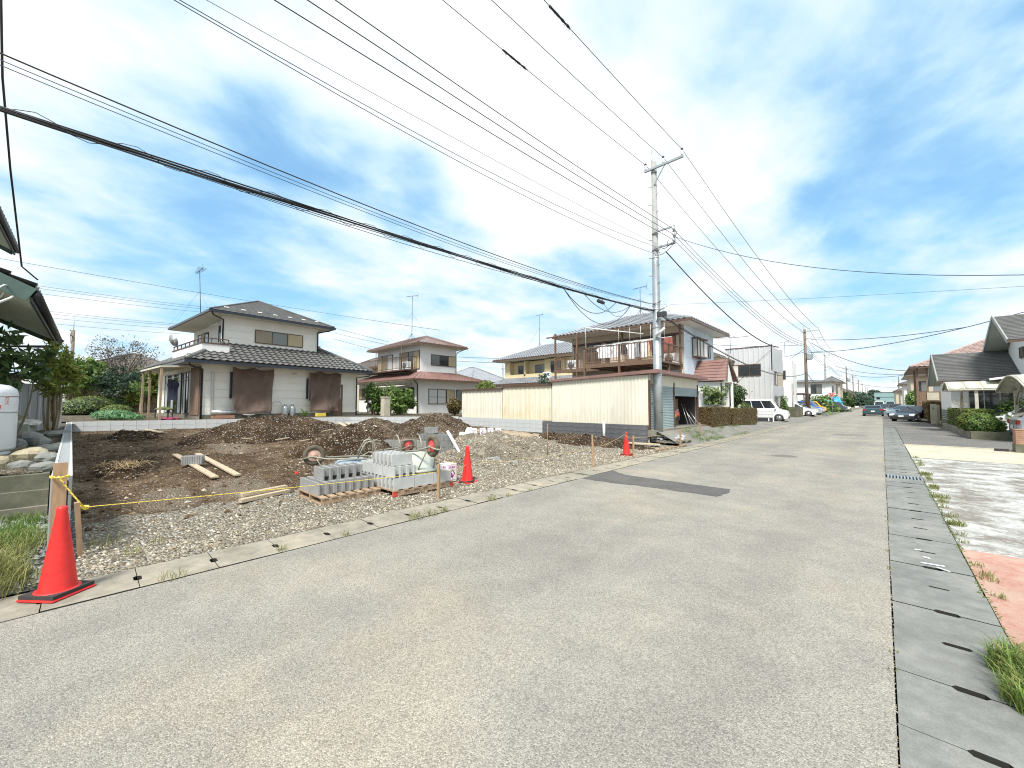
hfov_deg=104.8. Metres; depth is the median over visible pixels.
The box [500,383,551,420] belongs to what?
metal shed
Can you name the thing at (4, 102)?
service drop
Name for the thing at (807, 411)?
parked car
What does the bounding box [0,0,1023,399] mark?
sky
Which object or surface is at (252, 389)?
sunshade cloth
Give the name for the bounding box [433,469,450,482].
concrete block
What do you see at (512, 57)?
wire sleeve
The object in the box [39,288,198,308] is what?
power line
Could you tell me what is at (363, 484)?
concrete block
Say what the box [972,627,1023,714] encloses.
grass clump
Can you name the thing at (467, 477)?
traffic cone
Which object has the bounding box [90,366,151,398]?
garden tree
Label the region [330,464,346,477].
concrete block
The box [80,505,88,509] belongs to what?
rope knot
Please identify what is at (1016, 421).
parked car
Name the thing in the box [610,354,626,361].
storage box
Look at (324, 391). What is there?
sunshade cloth
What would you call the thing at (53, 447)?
garden rock
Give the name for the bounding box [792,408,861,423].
side lane
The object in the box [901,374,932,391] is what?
house
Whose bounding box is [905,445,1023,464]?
cream drive
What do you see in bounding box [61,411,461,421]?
back yards
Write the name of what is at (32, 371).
leafy shrub
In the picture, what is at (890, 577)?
ground
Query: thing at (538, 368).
window
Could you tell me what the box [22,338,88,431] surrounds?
tree
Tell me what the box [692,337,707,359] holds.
bay window
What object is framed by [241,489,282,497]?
loose plank
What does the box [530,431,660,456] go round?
dirt heap
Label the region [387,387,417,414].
garden shrub
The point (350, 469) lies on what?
concrete block
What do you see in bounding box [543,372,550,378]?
air conditioner
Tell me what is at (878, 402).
moving car
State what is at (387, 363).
window
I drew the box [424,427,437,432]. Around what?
concrete block
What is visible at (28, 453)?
garden rock
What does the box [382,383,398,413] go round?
garden shrub
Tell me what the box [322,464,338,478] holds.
concrete block
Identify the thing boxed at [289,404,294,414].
gas cylinder
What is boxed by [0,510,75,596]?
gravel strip
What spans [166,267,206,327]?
tv antenna
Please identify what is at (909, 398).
street bush
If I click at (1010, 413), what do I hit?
flowering shrub
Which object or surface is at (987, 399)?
window
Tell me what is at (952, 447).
drive edge strip
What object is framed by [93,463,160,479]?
dirt heap
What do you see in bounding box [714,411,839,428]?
verge grass
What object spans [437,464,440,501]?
marker stake
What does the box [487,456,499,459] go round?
concrete block
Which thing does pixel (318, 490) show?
concrete block
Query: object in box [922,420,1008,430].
soil bed
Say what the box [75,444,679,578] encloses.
gravel
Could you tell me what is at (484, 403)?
metal shed
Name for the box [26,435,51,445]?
garden rock
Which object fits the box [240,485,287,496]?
loose plank
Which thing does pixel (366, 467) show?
concrete block
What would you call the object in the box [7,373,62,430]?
fence
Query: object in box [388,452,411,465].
concrete block
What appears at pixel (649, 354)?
hanging laundry
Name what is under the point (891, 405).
parked car
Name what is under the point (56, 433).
garden rock
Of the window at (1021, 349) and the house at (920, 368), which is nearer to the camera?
the window at (1021, 349)
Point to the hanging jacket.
(172, 385)
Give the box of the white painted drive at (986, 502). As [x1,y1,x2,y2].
[911,457,1023,558]
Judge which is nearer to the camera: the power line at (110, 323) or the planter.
the planter
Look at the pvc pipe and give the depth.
11.66 m
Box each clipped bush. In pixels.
[62,399,98,414]
[70,395,114,410]
[99,396,130,406]
[99,404,133,413]
[780,396,789,410]
[956,411,980,430]
[964,413,1001,431]
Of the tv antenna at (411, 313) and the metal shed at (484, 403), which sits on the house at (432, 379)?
the tv antenna at (411, 313)
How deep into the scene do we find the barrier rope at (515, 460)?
8.33 m
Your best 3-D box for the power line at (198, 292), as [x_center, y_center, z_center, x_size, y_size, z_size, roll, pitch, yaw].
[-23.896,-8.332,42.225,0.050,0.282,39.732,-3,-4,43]
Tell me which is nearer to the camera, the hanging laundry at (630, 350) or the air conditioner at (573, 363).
the hanging laundry at (630, 350)
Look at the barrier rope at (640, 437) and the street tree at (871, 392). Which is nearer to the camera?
the barrier rope at (640, 437)
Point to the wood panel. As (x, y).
(676, 403)
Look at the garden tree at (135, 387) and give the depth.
27.34 m
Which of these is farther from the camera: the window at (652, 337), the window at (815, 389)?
the window at (815, 389)
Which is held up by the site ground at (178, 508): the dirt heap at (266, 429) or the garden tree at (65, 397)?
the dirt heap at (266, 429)
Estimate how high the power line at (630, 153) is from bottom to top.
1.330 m
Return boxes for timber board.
[48,462,67,542]
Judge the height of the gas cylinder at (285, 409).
0.750 m
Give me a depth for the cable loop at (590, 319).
11.98 m
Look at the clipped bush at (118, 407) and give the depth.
26.09 m
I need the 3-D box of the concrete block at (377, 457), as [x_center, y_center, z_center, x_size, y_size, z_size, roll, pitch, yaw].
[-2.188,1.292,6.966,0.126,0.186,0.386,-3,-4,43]
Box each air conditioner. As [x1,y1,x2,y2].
[402,361,410,368]
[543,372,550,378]
[567,360,579,368]
[664,353,678,362]
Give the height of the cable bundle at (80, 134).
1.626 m
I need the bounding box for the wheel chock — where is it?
[994,448,1008,451]
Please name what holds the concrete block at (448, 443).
on the concrete block at (444, 449)
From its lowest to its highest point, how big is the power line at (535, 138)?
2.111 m
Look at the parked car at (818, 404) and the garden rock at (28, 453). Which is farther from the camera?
the parked car at (818, 404)
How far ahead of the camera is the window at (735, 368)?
39.83 m
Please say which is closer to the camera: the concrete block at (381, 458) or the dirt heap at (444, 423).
the concrete block at (381, 458)
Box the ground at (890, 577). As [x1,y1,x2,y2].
[0,407,1020,767]
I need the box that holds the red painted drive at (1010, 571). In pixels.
[961,549,1023,648]
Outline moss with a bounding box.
[912,460,1016,646]
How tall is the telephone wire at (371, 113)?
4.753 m
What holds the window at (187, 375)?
in the house at (261, 335)
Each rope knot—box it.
[49,474,69,478]
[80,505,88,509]
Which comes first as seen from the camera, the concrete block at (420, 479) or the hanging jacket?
the concrete block at (420, 479)
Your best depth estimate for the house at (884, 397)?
255.83 m
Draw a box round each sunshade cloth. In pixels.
[233,367,273,413]
[309,372,340,411]
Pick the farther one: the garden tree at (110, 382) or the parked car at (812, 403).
the parked car at (812, 403)
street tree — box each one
[801,395,841,413]
[815,394,851,411]
[843,391,855,407]
[851,391,865,405]
[859,391,872,405]
[863,395,875,405]
[866,389,880,397]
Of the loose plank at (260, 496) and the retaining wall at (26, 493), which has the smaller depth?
the retaining wall at (26, 493)
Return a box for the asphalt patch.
[584,471,729,496]
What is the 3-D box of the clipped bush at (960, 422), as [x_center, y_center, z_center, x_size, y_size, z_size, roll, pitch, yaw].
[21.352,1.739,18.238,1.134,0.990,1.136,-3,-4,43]
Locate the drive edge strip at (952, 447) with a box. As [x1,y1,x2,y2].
[903,444,1012,450]
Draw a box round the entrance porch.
[694,357,738,407]
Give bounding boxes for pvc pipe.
[446,430,459,451]
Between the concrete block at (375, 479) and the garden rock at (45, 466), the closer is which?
the garden rock at (45, 466)
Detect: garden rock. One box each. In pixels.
[0,456,11,463]
[6,460,34,467]
[10,447,47,459]
[16,438,27,446]
[17,431,43,439]
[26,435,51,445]
[28,461,54,471]
[34,452,56,462]
[37,442,60,452]
[40,429,70,436]
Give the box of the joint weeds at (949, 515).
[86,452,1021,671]
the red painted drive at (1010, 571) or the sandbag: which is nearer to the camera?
the red painted drive at (1010, 571)
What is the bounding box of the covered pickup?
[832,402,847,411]
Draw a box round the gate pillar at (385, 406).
[380,397,390,415]
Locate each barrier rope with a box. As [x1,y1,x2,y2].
[57,476,82,505]
[87,472,434,506]
[441,448,590,470]
[594,426,698,447]
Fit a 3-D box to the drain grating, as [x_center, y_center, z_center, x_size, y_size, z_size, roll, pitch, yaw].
[8.227,1.982,8.268,0.532,0.056,0.535,-3,-4,43]
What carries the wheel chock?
on the cream drive at (976, 455)
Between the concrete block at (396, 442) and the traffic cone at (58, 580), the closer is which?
the traffic cone at (58, 580)
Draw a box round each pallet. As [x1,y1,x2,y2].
[298,487,380,505]
[368,480,452,497]
[651,439,691,443]
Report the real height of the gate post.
1.520 m
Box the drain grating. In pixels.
[887,474,922,479]
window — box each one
[163,373,181,413]
[181,371,190,413]
[197,332,208,342]
[218,325,220,341]
[255,329,302,347]
[359,389,365,399]
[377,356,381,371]
[382,355,392,370]
[399,352,407,368]
[408,351,412,368]
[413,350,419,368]
[428,389,445,403]
[431,354,447,366]
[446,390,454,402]
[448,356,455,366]
[456,390,461,401]
[518,366,523,374]
[535,364,543,372]
[550,361,560,372]
[574,344,600,367]
[606,340,632,362]
[639,337,652,359]
[661,335,675,359]
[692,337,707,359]
[708,346,710,358]
[733,366,737,376]
[738,364,760,376]
[774,372,777,384]
[811,384,821,393]
[916,381,925,390]
[968,391,1013,413]
[1018,346,1023,358]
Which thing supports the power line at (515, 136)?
attached to the utility pole at (657, 382)
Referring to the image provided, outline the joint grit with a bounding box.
[885,470,900,767]
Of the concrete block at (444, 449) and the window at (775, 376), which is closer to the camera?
the concrete block at (444, 449)
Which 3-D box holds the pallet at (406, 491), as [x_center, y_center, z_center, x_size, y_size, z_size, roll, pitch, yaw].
[-1.948,1.841,7.269,1.222,0.116,1.224,-3,-4,43]
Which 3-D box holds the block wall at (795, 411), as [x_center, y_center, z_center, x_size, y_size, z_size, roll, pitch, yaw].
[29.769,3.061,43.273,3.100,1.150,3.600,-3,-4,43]
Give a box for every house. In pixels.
[0,206,63,347]
[65,353,159,411]
[137,300,374,419]
[357,336,482,413]
[357,357,377,410]
[457,367,504,387]
[492,342,571,386]
[546,312,729,381]
[713,352,734,382]
[725,344,783,407]
[783,358,797,406]
[797,380,839,400]
[824,376,845,401]
[874,392,893,403]
[892,389,898,403]
[895,388,902,403]
[897,381,907,404]
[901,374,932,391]
[904,339,984,420]
[927,314,1023,419]
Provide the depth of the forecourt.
19.29 m
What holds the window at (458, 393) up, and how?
in the house at (432, 379)
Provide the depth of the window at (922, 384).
54.12 m
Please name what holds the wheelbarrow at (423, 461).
on the concrete block
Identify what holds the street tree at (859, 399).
on the verge ground at (839, 412)
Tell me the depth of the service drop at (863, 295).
10.29 m
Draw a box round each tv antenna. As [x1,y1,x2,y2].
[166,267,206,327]
[393,295,426,338]
[536,314,549,346]
[614,286,645,318]
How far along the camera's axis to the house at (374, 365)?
42.01 m
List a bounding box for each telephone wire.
[0,52,654,304]
[0,59,645,302]
[0,65,653,304]
[174,0,653,253]
[180,0,655,246]
[207,0,655,243]
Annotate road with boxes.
[0,408,897,767]
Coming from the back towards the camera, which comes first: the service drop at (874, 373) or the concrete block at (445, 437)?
the service drop at (874, 373)
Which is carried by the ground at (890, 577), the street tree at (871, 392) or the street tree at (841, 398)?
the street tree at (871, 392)
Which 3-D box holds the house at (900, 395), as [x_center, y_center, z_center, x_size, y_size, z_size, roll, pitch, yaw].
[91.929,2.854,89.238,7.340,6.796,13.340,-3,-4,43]
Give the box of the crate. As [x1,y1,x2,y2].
[315,413,325,415]
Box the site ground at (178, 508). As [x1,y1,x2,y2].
[0,424,686,597]
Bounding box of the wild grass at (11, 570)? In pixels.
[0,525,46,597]
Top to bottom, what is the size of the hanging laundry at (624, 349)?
0.622 m
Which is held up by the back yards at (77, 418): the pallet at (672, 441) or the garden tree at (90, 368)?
the garden tree at (90, 368)
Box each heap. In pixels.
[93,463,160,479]
[98,429,160,441]
[174,414,343,445]
[283,423,392,457]
[332,417,401,435]
[394,412,470,437]
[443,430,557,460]
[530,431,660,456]
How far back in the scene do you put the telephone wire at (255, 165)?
5.47 m
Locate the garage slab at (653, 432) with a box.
[648,424,705,435]
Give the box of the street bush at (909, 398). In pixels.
[904,390,921,404]
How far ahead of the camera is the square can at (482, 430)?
16.39 m
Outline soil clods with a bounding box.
[74,427,619,530]
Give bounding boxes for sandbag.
[465,427,471,432]
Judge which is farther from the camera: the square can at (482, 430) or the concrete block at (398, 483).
the square can at (482, 430)
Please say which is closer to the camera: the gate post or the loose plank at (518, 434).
the loose plank at (518, 434)
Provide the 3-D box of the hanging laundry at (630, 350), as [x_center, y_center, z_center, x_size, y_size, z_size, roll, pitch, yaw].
[6.553,-1.830,21.650,0.572,0.951,0.100,-2,-4,36]
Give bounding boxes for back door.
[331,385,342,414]
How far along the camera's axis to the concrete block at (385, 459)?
6.69 m
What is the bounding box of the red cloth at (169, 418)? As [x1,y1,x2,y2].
[161,417,180,419]
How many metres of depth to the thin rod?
11.56 m
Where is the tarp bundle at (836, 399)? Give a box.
[832,396,842,403]
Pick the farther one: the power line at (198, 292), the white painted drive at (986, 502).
the power line at (198, 292)
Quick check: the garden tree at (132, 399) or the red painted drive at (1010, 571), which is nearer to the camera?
the red painted drive at (1010, 571)
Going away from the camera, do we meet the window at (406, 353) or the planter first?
the planter
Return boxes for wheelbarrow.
[299,439,375,465]
[363,438,415,458]
[393,433,441,473]
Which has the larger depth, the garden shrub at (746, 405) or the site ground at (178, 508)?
the garden shrub at (746, 405)
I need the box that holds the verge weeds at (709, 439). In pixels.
[681,426,749,441]
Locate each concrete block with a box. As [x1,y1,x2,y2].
[181,455,203,464]
[300,476,315,491]
[309,479,326,495]
[314,465,330,480]
[318,478,335,493]
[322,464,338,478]
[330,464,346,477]
[331,477,343,492]
[338,476,351,491]
[341,463,354,476]
[347,475,358,489]
[348,462,362,475]
[354,474,366,488]
[361,459,374,472]
[362,473,373,487]
[371,462,382,475]
[372,450,395,462]
[374,474,377,485]
[376,451,396,463]
[378,475,381,486]
[380,451,400,464]
[382,476,385,487]
[383,465,400,478]
[384,452,406,465]
[386,478,389,488]
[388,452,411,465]
[390,475,413,489]
[392,440,401,446]
[400,465,407,477]
[407,464,414,475]
[411,472,432,486]
[415,441,425,447]
[420,433,433,439]
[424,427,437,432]
[428,434,441,440]
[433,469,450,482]
[440,434,452,440]
[442,440,452,446]
[442,447,452,453]
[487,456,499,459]
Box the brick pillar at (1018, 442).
[1012,429,1023,452]
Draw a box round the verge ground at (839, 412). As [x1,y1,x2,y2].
[818,406,863,415]
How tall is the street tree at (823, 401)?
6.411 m
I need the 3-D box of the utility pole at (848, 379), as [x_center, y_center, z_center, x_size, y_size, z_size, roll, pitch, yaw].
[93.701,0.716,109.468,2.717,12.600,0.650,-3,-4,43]
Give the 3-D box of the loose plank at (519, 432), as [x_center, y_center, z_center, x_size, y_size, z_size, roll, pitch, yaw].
[0.718,2.154,17.165,3.284,0.230,0.080,-2,-3,35]
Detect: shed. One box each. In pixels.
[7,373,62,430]
[460,388,502,417]
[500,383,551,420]
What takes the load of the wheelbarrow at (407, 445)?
on the site ground at (178, 508)
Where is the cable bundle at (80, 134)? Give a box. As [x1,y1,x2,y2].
[0,106,824,387]
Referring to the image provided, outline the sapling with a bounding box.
[954,396,965,414]
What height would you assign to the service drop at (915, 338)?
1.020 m
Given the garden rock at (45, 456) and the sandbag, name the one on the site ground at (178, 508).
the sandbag
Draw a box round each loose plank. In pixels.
[144,429,164,432]
[172,454,218,478]
[195,453,240,475]
[238,489,289,502]
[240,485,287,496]
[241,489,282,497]
[477,430,539,436]
[501,430,538,434]
[629,442,659,444]
[654,445,686,450]
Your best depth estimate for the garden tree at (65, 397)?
33.10 m
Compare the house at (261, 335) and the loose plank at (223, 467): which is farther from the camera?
the house at (261, 335)
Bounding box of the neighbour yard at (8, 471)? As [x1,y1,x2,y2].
[0,423,73,474]
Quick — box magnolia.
[698,384,728,405]
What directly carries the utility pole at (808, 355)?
on the verge ground at (839, 412)
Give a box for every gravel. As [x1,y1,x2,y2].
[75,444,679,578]
[252,435,650,498]
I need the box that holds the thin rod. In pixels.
[547,424,547,454]
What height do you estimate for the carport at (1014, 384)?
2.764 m
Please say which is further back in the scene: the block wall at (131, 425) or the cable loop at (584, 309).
the block wall at (131, 425)
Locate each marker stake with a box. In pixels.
[74,501,82,555]
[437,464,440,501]
[591,435,593,466]
[632,436,634,456]
[679,429,680,445]
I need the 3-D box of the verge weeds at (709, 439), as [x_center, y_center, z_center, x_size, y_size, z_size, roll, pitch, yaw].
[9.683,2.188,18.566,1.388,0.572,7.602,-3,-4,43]
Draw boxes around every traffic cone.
[16,505,95,602]
[456,446,477,483]
[620,432,631,455]
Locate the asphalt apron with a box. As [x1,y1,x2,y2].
[883,411,1012,448]
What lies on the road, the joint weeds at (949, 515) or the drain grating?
the joint weeds at (949, 515)
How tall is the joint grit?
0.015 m
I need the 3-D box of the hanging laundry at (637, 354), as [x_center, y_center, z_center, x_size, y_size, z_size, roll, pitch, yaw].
[6.795,-1.891,21.424,0.110,0.850,0.279,2,-4,-37]
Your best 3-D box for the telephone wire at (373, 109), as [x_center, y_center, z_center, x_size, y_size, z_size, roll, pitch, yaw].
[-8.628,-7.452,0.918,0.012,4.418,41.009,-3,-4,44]
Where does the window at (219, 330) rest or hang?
in the house at (261, 335)
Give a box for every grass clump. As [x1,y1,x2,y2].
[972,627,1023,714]
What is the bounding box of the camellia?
[729,383,746,407]
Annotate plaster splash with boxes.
[914,549,949,571]
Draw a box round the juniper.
[89,409,145,419]
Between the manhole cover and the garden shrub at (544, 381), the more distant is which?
the garden shrub at (544, 381)
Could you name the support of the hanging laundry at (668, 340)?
hanging from the house at (587, 342)
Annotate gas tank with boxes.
[0,384,19,454]
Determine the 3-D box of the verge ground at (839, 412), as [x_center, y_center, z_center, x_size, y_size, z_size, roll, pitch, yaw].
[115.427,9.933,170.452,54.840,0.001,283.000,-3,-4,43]
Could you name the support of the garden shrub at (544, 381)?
on the forecourt
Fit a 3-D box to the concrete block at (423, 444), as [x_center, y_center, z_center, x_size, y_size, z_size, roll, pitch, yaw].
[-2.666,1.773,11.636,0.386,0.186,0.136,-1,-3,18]
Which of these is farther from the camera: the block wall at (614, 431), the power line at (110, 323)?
the power line at (110, 323)
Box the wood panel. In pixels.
[675,399,677,424]
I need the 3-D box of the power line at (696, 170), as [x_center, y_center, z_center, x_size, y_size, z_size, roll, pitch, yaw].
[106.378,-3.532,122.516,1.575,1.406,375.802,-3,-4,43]
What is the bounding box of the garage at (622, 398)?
[548,369,707,442]
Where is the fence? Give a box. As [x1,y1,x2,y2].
[941,409,947,424]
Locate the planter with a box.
[943,423,1011,440]
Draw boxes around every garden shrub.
[362,381,384,414]
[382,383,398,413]
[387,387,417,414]
[445,397,461,414]
[476,380,495,388]
[537,372,551,383]
[734,402,751,407]
[994,394,1023,418]
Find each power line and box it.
[0,258,435,329]
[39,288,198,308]
[42,286,208,307]
[46,294,196,311]
[51,311,173,323]
[56,318,162,327]
[60,324,176,333]
[274,0,848,381]
[307,0,852,383]
[335,0,834,370]
[443,0,855,380]
[491,0,860,383]
[544,0,867,387]
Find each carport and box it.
[796,393,811,415]
[942,381,999,408]
[995,374,1023,413]
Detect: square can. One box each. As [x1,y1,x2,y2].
[439,462,456,481]
[471,428,476,433]
[479,427,485,434]
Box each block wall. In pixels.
[46,422,72,550]
[72,416,458,431]
[459,417,543,432]
[543,421,647,442]
[787,407,802,416]
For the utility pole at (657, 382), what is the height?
11.850 m
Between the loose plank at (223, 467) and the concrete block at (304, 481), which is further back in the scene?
the loose plank at (223, 467)
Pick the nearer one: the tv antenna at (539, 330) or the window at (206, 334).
the window at (206, 334)
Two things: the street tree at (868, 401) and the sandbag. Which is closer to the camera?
the sandbag
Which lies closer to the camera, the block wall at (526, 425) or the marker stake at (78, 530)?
the marker stake at (78, 530)
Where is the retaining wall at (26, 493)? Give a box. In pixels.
[0,471,49,520]
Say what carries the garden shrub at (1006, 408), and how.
on the asphalt apron
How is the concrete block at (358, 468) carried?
on the concrete block at (363, 484)
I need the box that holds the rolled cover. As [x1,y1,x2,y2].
[210,410,235,418]
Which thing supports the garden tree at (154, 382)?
on the back yards at (77, 418)
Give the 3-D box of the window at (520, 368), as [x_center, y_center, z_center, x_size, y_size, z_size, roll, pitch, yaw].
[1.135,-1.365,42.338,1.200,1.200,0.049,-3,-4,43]
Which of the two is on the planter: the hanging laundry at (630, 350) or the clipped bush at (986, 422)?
the clipped bush at (986, 422)
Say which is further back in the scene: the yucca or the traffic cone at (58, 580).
the yucca
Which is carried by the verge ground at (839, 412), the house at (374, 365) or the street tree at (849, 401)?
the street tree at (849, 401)
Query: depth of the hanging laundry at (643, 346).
21.19 m
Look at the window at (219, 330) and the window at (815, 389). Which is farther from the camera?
the window at (815, 389)
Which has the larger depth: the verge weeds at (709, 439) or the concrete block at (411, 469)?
the verge weeds at (709, 439)
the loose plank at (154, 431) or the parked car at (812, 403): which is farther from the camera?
the parked car at (812, 403)
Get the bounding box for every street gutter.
[0,424,797,622]
[883,427,1023,767]
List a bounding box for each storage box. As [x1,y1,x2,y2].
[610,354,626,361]
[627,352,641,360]
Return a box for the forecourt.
[459,415,822,445]
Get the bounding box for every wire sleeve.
[502,49,527,70]
[548,5,571,30]
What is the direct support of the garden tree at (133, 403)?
on the back yards at (77, 418)
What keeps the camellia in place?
on the forecourt
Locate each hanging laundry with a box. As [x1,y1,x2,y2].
[596,345,611,358]
[612,344,620,356]
[622,343,627,353]
[626,342,635,358]
[635,341,639,356]
[640,340,646,357]
[648,340,651,355]
[664,337,672,351]
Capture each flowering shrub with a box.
[995,405,1022,429]
[995,417,1007,431]
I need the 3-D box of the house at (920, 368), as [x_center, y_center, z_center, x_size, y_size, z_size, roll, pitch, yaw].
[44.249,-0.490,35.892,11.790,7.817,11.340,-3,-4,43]
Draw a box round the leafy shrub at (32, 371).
[0,321,60,438]
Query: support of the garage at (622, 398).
on the forecourt
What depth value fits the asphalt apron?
18.02 m
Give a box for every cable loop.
[564,289,628,324]
[565,290,610,313]
[584,294,629,312]
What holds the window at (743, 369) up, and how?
in the house at (759, 384)
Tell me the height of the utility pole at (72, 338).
7.800 m
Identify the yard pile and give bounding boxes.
[17,414,41,431]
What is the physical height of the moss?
0.018 m
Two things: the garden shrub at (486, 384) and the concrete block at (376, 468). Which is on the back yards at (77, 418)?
the garden shrub at (486, 384)
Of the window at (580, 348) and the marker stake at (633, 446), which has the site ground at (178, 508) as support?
the marker stake at (633, 446)
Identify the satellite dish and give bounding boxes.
[167,335,177,345]
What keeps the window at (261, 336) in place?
in the house at (261, 335)
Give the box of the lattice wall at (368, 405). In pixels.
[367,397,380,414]
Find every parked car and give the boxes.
[675,409,679,420]
[739,399,789,420]
[795,403,818,415]
[798,401,824,409]
[801,404,824,414]
[813,401,826,410]
[886,404,902,409]
[886,405,914,416]
[889,406,925,421]
[1007,406,1023,435]
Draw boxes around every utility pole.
[68,315,74,399]
[644,148,683,444]
[800,322,822,407]
[823,353,834,379]
[842,367,854,391]
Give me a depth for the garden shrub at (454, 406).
25.15 m
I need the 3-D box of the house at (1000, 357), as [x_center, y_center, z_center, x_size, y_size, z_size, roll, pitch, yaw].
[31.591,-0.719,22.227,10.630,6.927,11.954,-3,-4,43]
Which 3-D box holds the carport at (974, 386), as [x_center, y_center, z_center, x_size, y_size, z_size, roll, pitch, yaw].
[25.765,1.206,20.977,3.663,2.758,2.750,-3,-4,43]
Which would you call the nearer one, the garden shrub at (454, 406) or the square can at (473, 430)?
the square can at (473, 430)
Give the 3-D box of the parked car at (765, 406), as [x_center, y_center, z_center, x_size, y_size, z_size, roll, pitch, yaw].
[21.444,2.232,33.559,3.567,1.890,1.840,-2,-4,39]
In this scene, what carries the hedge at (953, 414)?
in the planter
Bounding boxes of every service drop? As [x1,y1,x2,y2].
[0,0,37,279]
[666,252,778,347]
[670,286,1022,304]
[676,237,1023,275]
[810,312,1023,352]
[811,327,963,339]
[812,343,905,370]
[836,366,903,374]
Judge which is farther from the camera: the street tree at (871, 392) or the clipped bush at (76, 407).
the street tree at (871, 392)
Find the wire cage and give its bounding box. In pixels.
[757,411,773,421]
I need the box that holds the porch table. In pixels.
[154,409,173,417]
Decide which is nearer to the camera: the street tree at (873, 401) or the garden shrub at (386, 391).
the garden shrub at (386, 391)
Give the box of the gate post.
[930,404,939,423]
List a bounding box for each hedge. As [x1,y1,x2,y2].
[699,406,730,426]
[729,407,757,425]
[922,401,941,419]
[947,407,995,425]
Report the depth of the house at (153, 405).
37.03 m
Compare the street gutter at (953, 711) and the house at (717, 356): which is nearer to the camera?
the street gutter at (953, 711)
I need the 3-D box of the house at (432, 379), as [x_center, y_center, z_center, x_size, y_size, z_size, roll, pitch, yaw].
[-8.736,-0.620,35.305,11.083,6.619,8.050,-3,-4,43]
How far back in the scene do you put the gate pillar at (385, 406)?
24.10 m
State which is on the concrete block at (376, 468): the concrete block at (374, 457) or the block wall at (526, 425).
the concrete block at (374, 457)
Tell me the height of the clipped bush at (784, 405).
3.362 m
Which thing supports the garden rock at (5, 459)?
on the neighbour yard at (8, 471)
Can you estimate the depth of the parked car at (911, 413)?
33.96 m
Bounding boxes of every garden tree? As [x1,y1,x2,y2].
[56,354,102,400]
[68,356,109,396]
[85,335,163,396]
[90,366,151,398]
[111,387,147,411]
[119,388,144,406]
[127,381,155,414]
[129,366,158,411]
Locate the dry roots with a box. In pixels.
[91,456,158,473]
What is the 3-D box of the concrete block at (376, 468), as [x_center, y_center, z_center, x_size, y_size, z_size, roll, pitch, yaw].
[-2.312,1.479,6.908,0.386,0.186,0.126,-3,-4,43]
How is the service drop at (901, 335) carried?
attached to the utility pole at (808, 355)
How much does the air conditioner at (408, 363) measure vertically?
0.620 m
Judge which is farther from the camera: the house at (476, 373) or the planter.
the house at (476, 373)
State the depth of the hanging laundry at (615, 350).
22.30 m
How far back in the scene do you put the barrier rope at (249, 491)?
4.83 m
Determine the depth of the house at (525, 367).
41.00 m
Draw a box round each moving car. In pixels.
[862,405,884,415]
[874,401,883,404]
[880,404,888,410]
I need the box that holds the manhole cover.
[771,455,796,457]
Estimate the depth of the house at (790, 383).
44.88 m
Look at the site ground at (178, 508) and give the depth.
6.68 m
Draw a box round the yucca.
[299,408,309,415]
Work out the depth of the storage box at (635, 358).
23.72 m
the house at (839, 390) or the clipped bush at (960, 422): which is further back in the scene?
the house at (839, 390)
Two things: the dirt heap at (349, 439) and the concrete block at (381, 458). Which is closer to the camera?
the concrete block at (381, 458)
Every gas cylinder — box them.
[282,404,287,415]
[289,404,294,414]
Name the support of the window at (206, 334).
in the house at (261, 335)
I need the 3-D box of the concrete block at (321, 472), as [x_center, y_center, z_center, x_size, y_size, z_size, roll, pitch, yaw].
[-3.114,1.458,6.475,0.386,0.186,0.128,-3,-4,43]
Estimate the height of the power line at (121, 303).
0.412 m
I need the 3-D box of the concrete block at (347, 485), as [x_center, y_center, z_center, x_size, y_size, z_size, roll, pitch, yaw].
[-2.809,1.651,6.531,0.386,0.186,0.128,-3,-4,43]
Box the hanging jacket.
[167,379,179,399]
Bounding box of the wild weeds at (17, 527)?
[0,458,47,549]
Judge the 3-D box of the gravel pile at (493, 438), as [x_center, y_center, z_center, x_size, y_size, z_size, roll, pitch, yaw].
[-0.480,2.143,13.727,5.500,0.849,7.500,0,-3,3]
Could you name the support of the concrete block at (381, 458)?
on the concrete block at (411, 469)
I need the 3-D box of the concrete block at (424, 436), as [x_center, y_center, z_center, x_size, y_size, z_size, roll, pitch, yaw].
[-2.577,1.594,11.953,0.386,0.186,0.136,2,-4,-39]
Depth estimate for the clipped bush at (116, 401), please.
29.69 m
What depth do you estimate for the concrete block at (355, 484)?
6.53 m
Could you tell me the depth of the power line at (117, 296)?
42.65 m
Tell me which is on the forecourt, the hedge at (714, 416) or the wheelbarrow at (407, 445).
the hedge at (714, 416)
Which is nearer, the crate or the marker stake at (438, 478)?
the marker stake at (438, 478)

